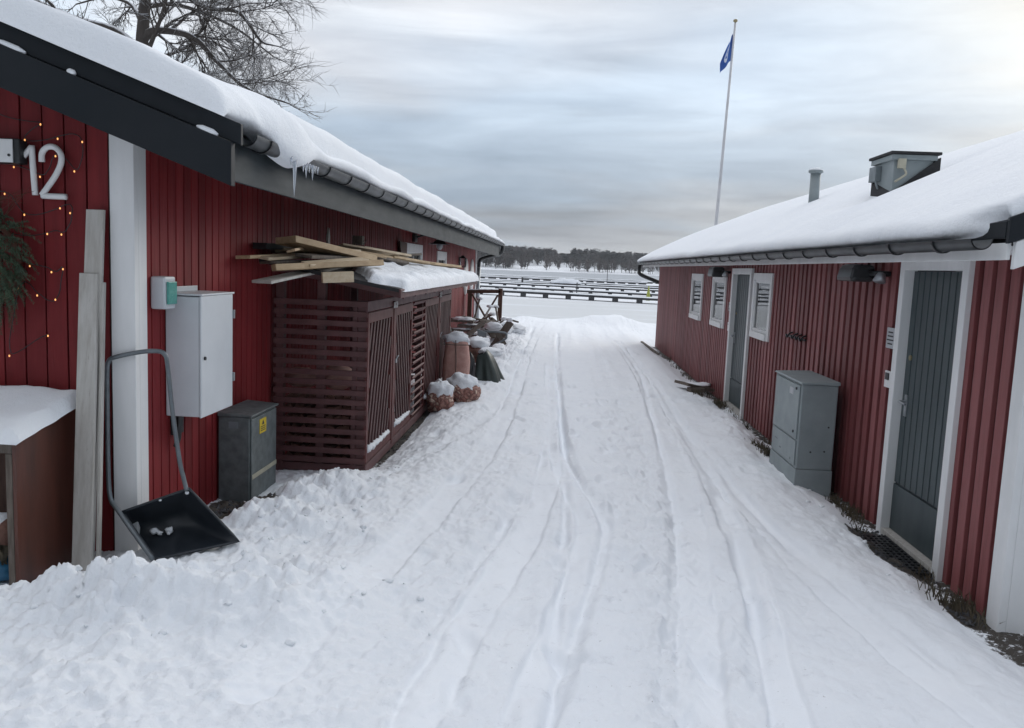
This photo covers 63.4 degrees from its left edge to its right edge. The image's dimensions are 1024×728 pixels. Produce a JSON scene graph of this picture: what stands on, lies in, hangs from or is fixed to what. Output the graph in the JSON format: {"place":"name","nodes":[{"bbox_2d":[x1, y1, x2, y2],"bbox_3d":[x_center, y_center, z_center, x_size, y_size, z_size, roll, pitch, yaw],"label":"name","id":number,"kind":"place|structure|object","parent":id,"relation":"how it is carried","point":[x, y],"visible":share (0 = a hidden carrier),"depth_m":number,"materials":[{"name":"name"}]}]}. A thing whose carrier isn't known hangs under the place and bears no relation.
{"place":"outdoors","nodes":[
{"label":"outdoors","id":0,"kind":"place"},
{"bbox_2d":[0,315,1023,727],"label":"snow ground","id":1,"kind":"structure","parent":0,"point":[598,521],"depth_m":4.47,"materials":[{"name":"snow"}]},
{"bbox_2d":[0,557,8,580],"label":"plastic bag","id":2,"kind":"object","parent":1,"relation":"on","point":[4,572],"visible":0.26,"depth_m":4.50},
{"bbox_2d":[0,545,7,564],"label":"dry leaves","id":3,"kind":"object","parent":2,"relation":"on","point":[3,554],"visible":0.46,"depth_m":4.50,"materials":[{"name":"brown plant"}]},
{"bbox_2d":[0,385,75,584],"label":"wooden bin","id":4,"kind":"object","parent":1,"relation":"on","point":[37,438],"visible":0.81,"depth_m":4.59,"materials":[{"name":"brown wood"}]},
{"bbox_2d":[0,512,7,545],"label":"firewood log","id":5,"kind":"object","parent":4,"relation":"in","point":[3,530],"visible":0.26,"depth_m":4.49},
{"bbox_2d":[72,273,98,570],"bbox_3d":[-2.445,0.366,4.752,0.116,1.760,0.290,1,7,-10],"label":"leaning plank","id":6,"kind":"object","parent":1,"relation":"on","point":[85,453],"visible":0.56,"depth_m":4.74,"materials":[{"name":"wood"}]},
{"bbox_2d":[84,209,104,559],"bbox_3d":[-2.450,0.176,4.802,0.115,2.125,0.201,3,7,3],"label":"leaning plank","id":7,"kind":"object","parent":1,"relation":"on","point":[94,242],"visible":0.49,"depth_m":4.76,"materials":[{"name":"wood"}]},
{"bbox_2d":[96,282,105,556],"bbox_3d":[-2.374,0.390,4.782,0.024,1.710,0.252,1,7,-13],"label":"leaning plank","id":8,"kind":"object","parent":1,"relation":"on","point":[100,427],"visible":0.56,"depth_m":4.77,"materials":[{"name":"wood"}]},
{"bbox_2d":[104,349,239,561],"bbox_3d":[-1.997,0.517,4.856,0.780,1.194,0.380,1,7,-14],"label":"snow pusher","id":9,"kind":"object","parent":1,"relation":"on","point":[186,520],"visible":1,"depth_m":4.94,"materials":[{"name":"plastic"}]},
{"bbox_2d":[35,0,350,119],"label":"bare tree","id":10,"kind":"object","parent":1,"relation":"on","point":[145,33],"visible":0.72,"depth_m":13.60,"materials":[{"name":"brown plant"}]},
{"bbox_2d":[217,400,278,501],"bbox_3d":[-2.053,0.719,6.469,0.263,0.790,0.590,3,7,3],"label":"utility cabinet","id":11,"kind":"object","parent":1,"relation":"on","point":[247,450],"visible":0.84,"depth_m":6.21,"materials":[{"name":"metal"}]},
{"bbox_2d":[0,0,504,551],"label":"boathouse","id":12,"kind":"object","parent":1,"relation":"on","point":[184,174],"visible":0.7,"depth_m":4.95,"materials":[{"name":"red paint"}]},
{"bbox_2d":[0,138,26,164],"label":"wall lamp","id":13,"kind":"object","parent":12,"relation":"attached to","point":[11,150],"visible":1,"depth_m":4.72,"materials":[{"name":"black plastic"}]},
{"bbox_2d":[0,188,41,334],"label":"spruce wreath","id":14,"kind":"object","parent":12,"relation":"attached to","point":[14,249],"visible":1,"depth_m":4.77,"materials":[{"name":"plant"}]},
{"bbox_2d":[0,114,83,356],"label":"string lights","id":15,"kind":"object","parent":12,"relation":"attached to","point":[46,233],"visible":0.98,"depth_m":4.81,"materials":[{"name":"black plastic"}]},
{"bbox_2d":[24,144,67,199],"bbox_3d":[-2.705,-1.112,4.777,0.275,0.315,0.034,3,7,3],"label":"house number","id":16,"kind":"object","parent":12,"relation":"attached to","point":[29,150],"visible":1,"depth_m":4.76,"materials":[{"name":"white paint"}]},
{"bbox_2d":[151,276,176,308],"bbox_3d":[-2.155,-0.443,5.131,0.110,0.200,0.140,3,7,3],"label":"meter box","id":17,"kind":"object","parent":12,"relation":"attached to","point":[163,292],"visible":1,"depth_m":5.07,"materials":[{"name":"plastic"}]},
{"bbox_2d":[166,285,234,446],"bbox_3d":[-2.087,0.011,5.563,0.250,1.055,0.540,3,7,3],"label":"electric cabinet","id":18,"kind":"object","parent":12,"relation":"attached to","point":[199,331],"visible":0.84,"depth_m":5.34,"materials":[{"name":"white metal"}]},
{"bbox_2d":[405,242,422,259],"bbox_3d":[-1.723,-1.768,14.063,0.175,0.540,1.700,3,7,3],"label":"window","id":19,"kind":"structure","parent":12,"relation":"in","point":[411,248],"depth_m":14.12,"materials":[{"name":"white paint"}]},
{"bbox_2d":[412,233,449,249],"bbox_3d":[-1.418,-2.109,14.221,0.789,0.284,0.400,-1,8,-30],"label":"barn lamp","id":20,"kind":"object","parent":12,"relation":"attached to","point":[437,242],"visible":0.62,"depth_m":14.21,"materials":[{"name":"black metal"}]},
{"bbox_2d":[437,251,446,263],"bbox_3d":[-1.530,-2.115,17.415,0.175,0.500,1.350,3,7,3],"label":"window","id":21,"kind":"structure","parent":12,"relation":"in","point":[441,255],"depth_m":17.39,"materials":[{"name":"white paint"}]},
{"bbox_2d":[459,255,465,266],"bbox_3d":[-1.212,-2.522,20.349,0.180,0.290,0.180,3,7,3],"label":"wall lantern","id":22,"kind":"object","parent":12,"relation":"attached to","point":[462,256],"depth_m":20.29,"materials":[{"name":"black metal"}]},
{"bbox_2d":[463,259,467,294],"bbox_3d":[-1.218,-2.320,22.006,0.035,0.950,1.000,3,7,3],"label":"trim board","id":23,"kind":"object","parent":12,"relation":"attached to","point":[465,287],"depth_m":21.90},
{"bbox_2d":[470,259,473,288],"bbox_3d":[-1.132,-2.489,23.474,0.035,0.950,1.000,3,7,3],"label":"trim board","id":24,"kind":"object","parent":12,"relation":"attached to","point":[472,267],"depth_m":23.37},
{"bbox_2d":[285,387,368,457],"bbox_3d":[-1.683,0.569,7.615,0.762,0.653,0.375,3,7,3],"label":"firewood pile","id":25,"kind":"object","parent":1,"relation":"on","point":[347,446],"visible":0.27,"depth_m":7.47,"materials":[{"name":"wood"}]},
{"bbox_2d":[286,367,315,387],"bbox_3d":[-1.879,0.118,7.483,0.340,0.185,0.262,3,7,3],"label":"stored sack","id":26,"kind":"object","parent":25,"relation":"on","point":[301,376],"visible":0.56,"depth_m":7.40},
{"bbox_2d":[326,366,356,389],"bbox_3d":[-1.557,0.114,7.468,0.322,0.234,0.266,3,7,3],"label":"stored sack","id":27,"kind":"object","parent":25,"relation":"on","point":[336,387],"visible":0.4,"depth_m":7.38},
{"bbox_2d":[259,257,478,470],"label":"slatted shed","id":28,"kind":"structure","parent":1,"relation":"on","point":[380,430],"depth_m":7.31,"materials":[{"name":"wood"}]},
{"bbox_2d":[235,253,293,258],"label":"loose plank","id":29,"kind":"object","parent":28,"relation":"on","point":[247,256],"visible":0.49,"depth_m":6.35,"materials":[{"name":"brown wood"}]},
{"bbox_2d":[253,242,289,249],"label":"loose plank","id":30,"kind":"object","parent":29,"relation":"on","point":[275,246],"visible":0.46,"depth_m":6.69,"materials":[{"name":"black wood"}]},
{"bbox_2d":[275,248,360,252],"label":"loose plank","id":31,"kind":"object","parent":30,"relation":"on","point":[284,250],"visible":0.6,"depth_m":7.12,"materials":[{"name":"brown wood"}]},
{"bbox_2d":[286,247,303,252],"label":"loose plank","id":32,"kind":"object","parent":31,"relation":"on","point":[294,250],"visible":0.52,"depth_m":6.63,"materials":[{"name":"brown wood"}]},
{"bbox_2d":[344,247,386,257],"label":"loose plank","id":33,"kind":"object","parent":31,"relation":"on","point":[380,255],"visible":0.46,"depth_m":8.51,"materials":[{"name":"brown wood"}]},
{"bbox_2d":[259,260,312,263],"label":"loose plank","id":34,"kind":"object","parent":28,"relation":"on","point":[280,261],"visible":0.51,"depth_m":6.74,"materials":[{"name":"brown wood"}]},
{"bbox_2d":[258,253,316,260],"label":"loose plank","id":35,"kind":"object","parent":34,"relation":"on","point":[280,257],"visible":0.33,"depth_m":6.71,"materials":[{"name":"brown wood"}]},
{"bbox_2d":[252,268,340,283],"bbox_3d":[-1.718,-0.752,6.845,0.170,0.161,1.278,4,7,15],"label":"loose plank","id":36,"kind":"object","parent":28,"relation":"on","point":[282,277],"visible":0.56,"depth_m":6.50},
{"bbox_2d":[271,260,383,270],"bbox_3d":[-1.509,-0.831,6.949,0.058,0.127,1.336,6,8,29],"label":"loose plank","id":37,"kind":"object","parent":28,"relation":"on","point":[318,265],"visible":1,"depth_m":6.85,"materials":[{"name":"brown wood"}]},
{"bbox_2d":[326,228,329,243],"bbox_3d":[-1.905,-1.236,8.579,0.020,0.350,0.080,3,7,3],"label":"picket","id":38,"kind":"object","parent":28,"relation":"on","point":[328,236],"visible":0.47,"depth_m":8.55,"materials":[{"name":"grey wood"}]},
{"bbox_2d":[301,257,368,266],"bbox_3d":[-1.510,-0.886,7.155,0.091,0.100,1.013,4,7,17],"label":"loose plank","id":39,"kind":"object","parent":28,"relation":"on","point":[344,259],"visible":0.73,"depth_m":7.15,"materials":[{"name":"brown wood"}]},
{"bbox_2d":[295,253,350,258],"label":"loose plank","id":40,"kind":"object","parent":39,"relation":"on","point":[316,256],"visible":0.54,"depth_m":7.04,"materials":[{"name":"brown wood"}]},
{"bbox_2d":[275,235,376,259],"bbox_3d":[-1.626,-1.017,7.414,0.204,0.207,1.320,5,7,21],"label":"loose plank","id":41,"kind":"object","parent":40,"relation":"on","point":[311,245],"visible":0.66,"depth_m":7.15,"materials":[{"name":"brown wood"}]},
{"bbox_2d":[321,271,353,282],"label":"loose plank","id":42,"kind":"object","parent":28,"relation":"on","point":[335,277],"visible":1,"depth_m":6.59,"materials":[{"name":"brown wood"}]},
{"bbox_2d":[363,307,393,463],"bbox_3d":[-1.238,0.159,7.754,0.071,1.330,1.080,3,7,3],"label":"door","id":43,"kind":"structure","parent":28,"relation":"in","point":[377,427],"depth_m":7.69,"materials":[{"name":"wood"}]},
{"bbox_2d":[377,257,408,265],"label":"loose plank","id":44,"kind":"object","parent":28,"relation":"on","point":[398,262],"visible":0.42,"depth_m":8.95,"materials":[{"name":"grey wood"}]},
{"bbox_2d":[399,241,406,253],"bbox_3d":[-1.700,-1.627,12.868,0.020,0.540,0.600,3,7,3],"label":"dark board","id":45,"kind":"object","parent":28,"relation":"on","point":[403,247],"visible":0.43,"depth_m":12.82,"materials":[{"name":"brown wood"}]},
{"bbox_2d":[393,303,412,435],"bbox_3d":[-1.172,0.028,8.884,0.072,1.330,1.000,3,7,3],"label":"door","id":46,"kind":"structure","parent":28,"relation":"in","point":[404,313],"depth_m":8.90,"materials":[{"name":"wood"}]},
{"bbox_2d":[392,256,429,264],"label":"loose plank","id":47,"kind":"object","parent":28,"relation":"on","point":[412,260],"visible":0.74,"depth_m":10.17,"materials":[{"name":"brown wood"}]},
{"bbox_2d":[337,243,400,255],"bbox_3d":[-1.600,-1.287,9.373,0.090,0.119,1.014,6,8,30],"label":"loose plank","id":48,"kind":"object","parent":47,"relation":"on","point":[374,250],"visible":0.76,"depth_m":9.34,"materials":[{"name":"brown wood"}]},
{"bbox_2d":[352,235,366,249],"bbox_3d":[-1.734,-1.284,9.191,0.145,0.283,0.345,3,7,9],"label":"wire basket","id":49,"kind":"object","parent":48,"relation":"on","point":[357,240],"visible":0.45,"depth_m":9.24,"materials":[{"name":"black metal"}]},
{"bbox_2d":[421,297,438,406],"bbox_3d":[-1.058,-0.196,10.828,0.070,1.330,1.160,3,7,3],"label":"door","id":50,"kind":"structure","parent":28,"relation":"in","point":[431,324],"depth_m":10.72,"materials":[{"name":"wood"}]},
{"bbox_2d":[426,261,461,267],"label":"loose plank","id":51,"kind":"object","parent":28,"relation":"on","point":[447,265],"visible":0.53,"depth_m":12.17,"materials":[{"name":"brown wood"}]},
{"bbox_2d":[438,294,451,379],"bbox_3d":[-0.985,-0.341,12.088,0.072,1.330,1.180,3,7,3],"label":"door","id":52,"kind":"structure","parent":28,"relation":"in","point":[445,316],"depth_m":11.97,"materials":[{"name":"wood"}]},
{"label":"loose plank","id":53,"kind":"object","parent":28,"relation":"on","visible":0},
{"bbox_2d":[363,246,411,256],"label":"loose plank","id":54,"kind":"object","parent":53,"relation":"on","point":[405,255],"visible":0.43,"depth_m":10.89,"materials":[{"name":"brown wood"}]},
{"bbox_2d":[426,379,454,411],"bbox_3d":[-0.918,0.435,10.537,0.387,0.483,0.464,3,7,3],"label":"firewood sack","id":55,"kind":"object","parent":1,"relation":"on","point":[439,394],"visible":0.77,"depth_m":10.38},
{"bbox_2d":[442,332,469,380],"bbox_3d":[-0.797,-0.041,11.696,0.417,0.833,0.328,3,7,3],"label":"standing sack","id":56,"kind":"object","parent":1,"relation":"on","point":[456,358],"visible":0.88,"depth_m":11.56,"materials":[{"name":"fabric"}]},
{"bbox_2d":[446,372,480,401],"bbox_3d":[-0.653,0.346,11.063,0.496,0.469,0.555,3,7,3],"label":"firewood sack","id":57,"kind":"object","parent":1,"relation":"on","point":[467,388],"visible":0.68,"depth_m":10.86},
{"bbox_2d":[469,352,475,376],"bbox_3d":[-0.642,0.136,12.504,0.184,0.655,0.245,3,7,3],"label":"rubbish bag","id":58,"kind":"object","parent":1,"relation":"on","point":[472,367],"visible":0.3,"depth_m":12.42,"materials":[{"name":"black plastic"}]},
{"bbox_2d":[467,321,486,337],"bbox_3d":[-0.804,-0.753,18.009,0.120,0.356,0.702,7,8,32],"label":"scrap board","id":59,"kind":"object","parent":1,"relation":"on","point":[479,325],"visible":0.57,"depth_m":18.01,"materials":[{"name":"brown wood"}]},
{"bbox_2d":[474,297,482,317],"bbox_3d":[-0.943,-1.227,21.131,0.187,0.964,0.460,9,9,44],"label":"leaning board","id":60,"kind":"object","parent":1,"relation":"on","point":[479,298],"visible":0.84,"depth_m":21.10,"materials":[{"name":"brown wood"}]},
{"bbox_2d":[469,335,489,362],"bbox_3d":[-0.581,-0.234,13.726,0.443,0.468,0.660,3,7,3],"label":"covered heap","id":61,"kind":"object","parent":1,"relation":"on","point":[477,343],"visible":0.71,"depth_m":13.45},
{"bbox_2d":[477,329,486,337],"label":"grey board","id":62,"kind":"object","parent":1,"relation":"on","point":[480,333],"visible":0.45,"depth_m":16.79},
{"bbox_2d":[466,288,502,332],"bbox_3d":[-0.744,-1.400,22.065,0.947,1.260,0.180,3,7,3],"label":"wooden railing","id":63,"kind":"object","parent":1,"relation":"on","point":[499,291],"visible":0.72,"depth_m":21.97,"materials":[{"name":"brown wood"}]},
{"bbox_2d":[485,305,493,316],"bbox_3d":[-0.693,-1.052,20.624,0.523,0.852,0.176,-3,8,-37],"label":"leaning board","id":64,"kind":"object","parent":1,"relation":"on","point":[490,306],"visible":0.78,"depth_m":20.62,"materials":[{"name":"brown wood"}]},
{"bbox_2d":[475,347,504,382],"bbox_3d":[-0.323,0.043,13.163,0.553,0.573,0.896,3,7,3],"label":"tarpaulin","id":65,"kind":"object","parent":1,"relation":"on","point":[487,367],"visible":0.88,"depth_m":12.87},
{"bbox_2d":[493,305,498,320],"bbox_3d":[-0.379,-1.134,21.394,0.171,0.769,0.443,-1,7,-24],"label":"leaning board","id":66,"kind":"object","parent":1,"relation":"on","point":[496,306],"visible":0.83,"depth_m":21.41,"materials":[{"name":"brown wood"}]},
{"bbox_2d":[480,318,513,346],"bbox_3d":[-0.353,-0.634,18.590,0.713,0.878,1.106,1,7,-8],"label":"garden chair","id":67,"kind":"object","parent":1,"relation":"on","point":[497,331],"visible":0.86,"depth_m":18.30,"materials":[{"name":"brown wood"}]},
{"bbox_2d":[492,343,505,348],"bbox_3d":[-0.269,-0.258,17.139,0.299,0.344,0.907,2,7,-4],"label":"clump","id":68,"kind":"object","parent":1,"relation":"on","point":[500,345],"visible":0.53,"depth_m":16.91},
{"bbox_2d":[498,321,512,333],"bbox_3d":[-0.317,-0.896,20.907,0.722,0.381,0.890,3,7,3],"label":"snow clump","id":69,"kind":"object","parent":1,"relation":"on","point":[510,330],"visible":0.16,"depth_m":20.76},
{"bbox_2d":[511,324,526,334],"bbox_3d":[0.020,-0.873,21.604,0.752,0.375,0.841,3,7,3],"label":"snow clump","id":70,"kind":"object","parent":1,"relation":"on","point":[519,328],"visible":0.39,"depth_m":21.30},
{"bbox_2d":[641,341,658,354],"bbox_3d":[3.422,-0.407,20.626,0.050,0.099,2.605,2,7,0],"label":"driftwood stick","id":71,"kind":"object","parent":1,"relation":"on","point":[648,347],"visible":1,"depth_m":20.49,"materials":[{"name":"brown wood"}]},
{"bbox_2d":[674,380,714,391],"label":"ground plank","id":72,"kind":"object","parent":1,"relation":"on","point":[696,384],"visible":0.99,"depth_m":13.10,"materials":[{"name":"brown wood"}]},
{"bbox_2d":[687,387,704,392],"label":"ground plank","id":73,"kind":"object","parent":1,"relation":"on","point":[690,389],"visible":0.88,"depth_m":12.95,"materials":[{"name":"brown wood"}]},
{"bbox_2d":[714,19,737,225],"bbox_3d":[7.878,-6.921,31.519,0.552,11.932,0.187,3,7,3],"label":"flagpole","id":74,"kind":"object","parent":1,"relation":"on","point":[727,57],"visible":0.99,"depth_m":31.11,"materials":[{"name":"white metal"}]},
{"bbox_2d":[769,370,840,496],"bbox_3d":[2.720,0.679,7.800,0.348,1.157,0.907,3,7,3],"label":"utility cabinet","id":75,"kind":"object","parent":1,"relation":"on","point":[803,431],"visible":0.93,"depth_m":7.39,"materials":[{"name":"metal"}]},
{"bbox_2d":[637,130,1023,633],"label":"boathouse","id":76,"kind":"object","parent":1,"relation":"on","point":[927,469],"visible":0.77,"depth_m":6.19,"materials":[{"name":"red paint"}]},
{"bbox_2d":[689,274,703,320],"bbox_3d":[3.535,-1.276,15.654,0.175,0.850,1.250,3,7,3],"label":"window","id":77,"kind":"structure","parent":76,"relation":"in","point":[699,278],"depth_m":15.81,"materials":[{"name":"white paint"}]},
{"bbox_2d":[709,277,727,328],"bbox_3d":[3.409,-1.031,13.481,0.175,0.840,1.130,3,7,3],"label":"window","id":78,"kind":"structure","parent":76,"relation":"in","point":[722,281],"depth_m":13.64,"materials":[{"name":"white paint"}]},
{"bbox_2d":[707,267,730,277],"bbox_3d":[3.221,-1.431,12.879,0.262,0.161,0.619,3,7,3],"label":"wall lamp","id":79,"kind":"object","parent":76,"relation":"attached to","point":[717,272],"visible":1,"depth_m":12.75,"materials":[{"name":"black plastic"}]},
{"bbox_2d":[729,275,749,409],"bbox_3d":[3.265,-0.322,11.862,0.115,1.899,1.078,3,7,3],"label":"door","id":80,"kind":"structure","parent":76,"relation":"in","point":[743,280],"depth_m":11.98,"materials":[{"name":"wood"}]},
{"bbox_2d":[749,273,773,341],"bbox_3d":[3.244,-0.739,10.605,0.175,0.840,0.980,3,7,3],"label":"window","id":81,"kind":"structure","parent":76,"relation":"in","point":[766,280],"depth_m":10.71,"materials":[{"name":"white paint"}]},
{"bbox_2d":[785,331,806,341],"bbox_3d":[3.056,-0.302,8.963,0.081,0.075,0.700,3,7,3],"label":"hook rail","id":82,"kind":"object","parent":76,"relation":"attached to","point":[795,337],"visible":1,"depth_m":8.81,"materials":[{"name":"black metal"}]},
{"bbox_2d":[808,168,823,202],"bbox_3d":[4.174,-2.360,11.443,0.199,0.693,0.196,3,7,3],"label":"vent pipe","id":83,"kind":"object","parent":76,"relation":"on","point":[815,179],"visible":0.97,"depth_m":11.38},
{"bbox_2d":[837,264,890,283],"bbox_3d":[2.865,-0.734,6.750,0.261,0.151,0.562,3,7,3],"label":"wall lamp","id":84,"kind":"object","parent":76,"relation":"attached to","point":[858,272],"visible":1,"depth_m":6.65,"materials":[{"name":"black plastic"}]},
{"bbox_2d":[884,370,890,387],"bbox_3d":[2.931,0.117,6.467,0.018,0.130,0.110,3,7,3],"label":"keypad","id":85,"kind":"object","parent":76,"relation":"attached to","point":[887,379],"visible":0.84,"depth_m":6.46,"materials":[{"name":"white paint"}]},
{"bbox_2d":[886,327,894,348],"bbox_3d":[2.948,-0.201,6.440,0.012,0.160,0.160,3,7,3],"label":"wall sign","id":86,"kind":"object","parent":76,"relation":"attached to","point":[890,338],"visible":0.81,"depth_m":6.44,"materials":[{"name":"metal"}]},
{"bbox_2d":[868,151,941,196],"bbox_3d":[3.907,-1.768,8.308,0.490,0.636,0.625,3,7,3],"label":"ventilation box","id":87,"kind":"object","parent":76,"relation":"on","point":[891,171],"visible":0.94,"depth_m":8.06,"materials":[{"name":"metal"}]},
{"bbox_2d":[889,271,961,560],"bbox_3d":[2.916,0.336,5.848,0.115,1.969,0.878,3,7,3],"label":"door","id":88,"kind":"structure","parent":76,"relation":"in","point":[936,295],"depth_m":5.88,"materials":[{"name":"wood"}]},
{"bbox_2d":[859,534,931,576],"bbox_3d":[2.662,1.345,5.889,0.292,0.024,0.800,3,7,3],"label":"door mat","id":89,"kind":"object","parent":1,"relation":"on","point":[889,547],"depth_m":5.89,"materials":[{"name":"black plastic"}]},
{"bbox_3d":[-0.646,-0.916,20.286,0.679,0.406,0.798,3,7,3],"label":"snow clump","id":90,"kind":"object","parent":1,"relation":"on","visible":0},
{"bbox_2d":[465,312,495,327],"bbox_3d":[-0.781,-1.042,20.118,0.792,0.444,0.166,0,7,-21],"label":"leaning board","id":91,"kind":"object","parent":90,"relation":"on","point":[492,314],"visible":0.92,"depth_m":20.13,"materials":[{"name":"brown wood"}]},
{"bbox_2d":[40,0,1023,262],"label":"sky","id":92,"kind":"structure","parent":0,"point":[563,126],"materials":[{"name":"grey"}]},
{"bbox_2d":[475,269,658,323],"bbox_3d":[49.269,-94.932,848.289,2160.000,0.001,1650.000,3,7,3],"label":"lake ice","id":93,"kind":"structure","parent":0,"point":[514,305],"depth_m":68.33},
{"bbox_2d":[480,274,640,280],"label":"floating dock","id":94,"kind":"object","parent":93,"relation":"on","point":[558,277],"visible":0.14,"depth_m":220.35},
{"bbox_2d":[480,276,647,284],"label":"floating dock","id":95,"kind":"object","parent":93,"relation":"on","point":[549,279],"visible":0.37,"depth_m":184.61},
{"bbox_2d":[551,278,581,285],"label":"covered boat","id":96,"kind":"object","parent":93,"relation":"on","point":[563,281],"visible":0.81,"depth_m":135.30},
{"bbox_2d":[480,275,655,283],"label":"floating dock","id":97,"kind":"object","parent":93,"relation":"on","point":[572,278],"visible":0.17,"depth_m":204.67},
{"bbox_2d":[480,288,657,303],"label":"floating dock","id":98,"kind":"object","parent":93,"relation":"on","point":[615,298],"visible":0.23,"depth_m":77.58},
{"bbox_2d":[480,284,657,296],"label":"floating dock","id":99,"kind":"object","parent":93,"relation":"on","point":[572,290],"visible":0.2,"depth_m":100.06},
{"bbox_2d":[480,281,657,292],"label":"floating dock","id":100,"kind":"object","parent":93,"relation":"on","point":[573,286],"visible":0.27,"depth_m":118.02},
{"bbox_2d":[480,280,658,288],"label":"floating dock","id":101,"kind":"object","parent":93,"relation":"on","point":[621,286],"visible":0.16,"depth_m":136.19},
{"bbox_2d":[480,278,658,286],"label":"floating dock","id":102,"kind":"object","parent":93,"relation":"on","point":[581,282],"visible":0.15,"depth_m":152.00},
{"bbox_2d":[476,259,659,275],"bbox_3d":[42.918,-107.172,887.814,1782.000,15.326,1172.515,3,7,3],"label":"shore snow","id":103,"kind":"structure","parent":0,"point":[533,266],"depth_m":684.54,"materials":[{"name":"snow"}]},
{"bbox_2d":[477,245,659,273],"bbox_3d":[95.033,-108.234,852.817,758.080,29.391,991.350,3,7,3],"label":"wood","id":104,"kind":"object","parent":103,"relation":"on","point":[585,258],"visible":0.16,"depth_m":711.69,"materials":[{"name":"plant"}]},
{"bbox_2d":[212,356,984,626],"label":"gravel","id":105,"kind":"structure","parent":0,"point":[961,617],"depth_m":5.83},
{"bbox_2d":[646,286,649,300],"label":"marker buoy","id":106,"kind":"object","parent":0,"point":[648,293],"visible":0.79,"depth_m":83.45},
{"bbox_2d":[655,351,1002,630],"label":"dead grass","id":107,"kind":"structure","parent":0,"point":[957,605],"depth_m":5.49,"materials":[{"name":"plant"}]},
{"bbox_3d":[-1.021,-0.571,18.941,0.665,0.082,0.442,3,7,3],"label":"stacked timber","id":108,"kind":"object","parent":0,"visible":0},
{"bbox_3d":[-0.936,-0.677,19.028,0.660,0.080,0.463,3,7,3],"label":"stacked timber","id":109,"kind":"object","parent":108,"relation":"on","visible":0},
{"bbox_2d":[451,327,471,331],"bbox_3d":[-1.179,-0.802,19.130,0.625,0.083,0.439,3,7,3],"label":"stacked timber","id":110,"kind":"object","parent":109,"relation":"on","point":[461,329],"visible":0.81,"depth_m":18.94,"materials":[{"name":"grey wood"}]},
{"bbox_2d":[457,323,483,327],"bbox_3d":[-0.926,-0.899,19.206,0.641,0.079,0.432,3,7,3],"label":"stacked timber","id":111,"kind":"object","parent":110,"relation":"on","point":[471,325],"visible":0.79,"depth_m":19.02,"materials":[{"name":"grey wood"}]},
{"bbox_2d":[451,316,475,322],"bbox_3d":[-1.159,-1.032,19.298,0.644,0.150,0.425,3,7,3],"label":"stacked timber","id":112,"kind":"object","parent":111,"relation":"on","point":[464,319],"visible":0.91,"depth_m":19.16,"materials":[{"name":"grey wood"}]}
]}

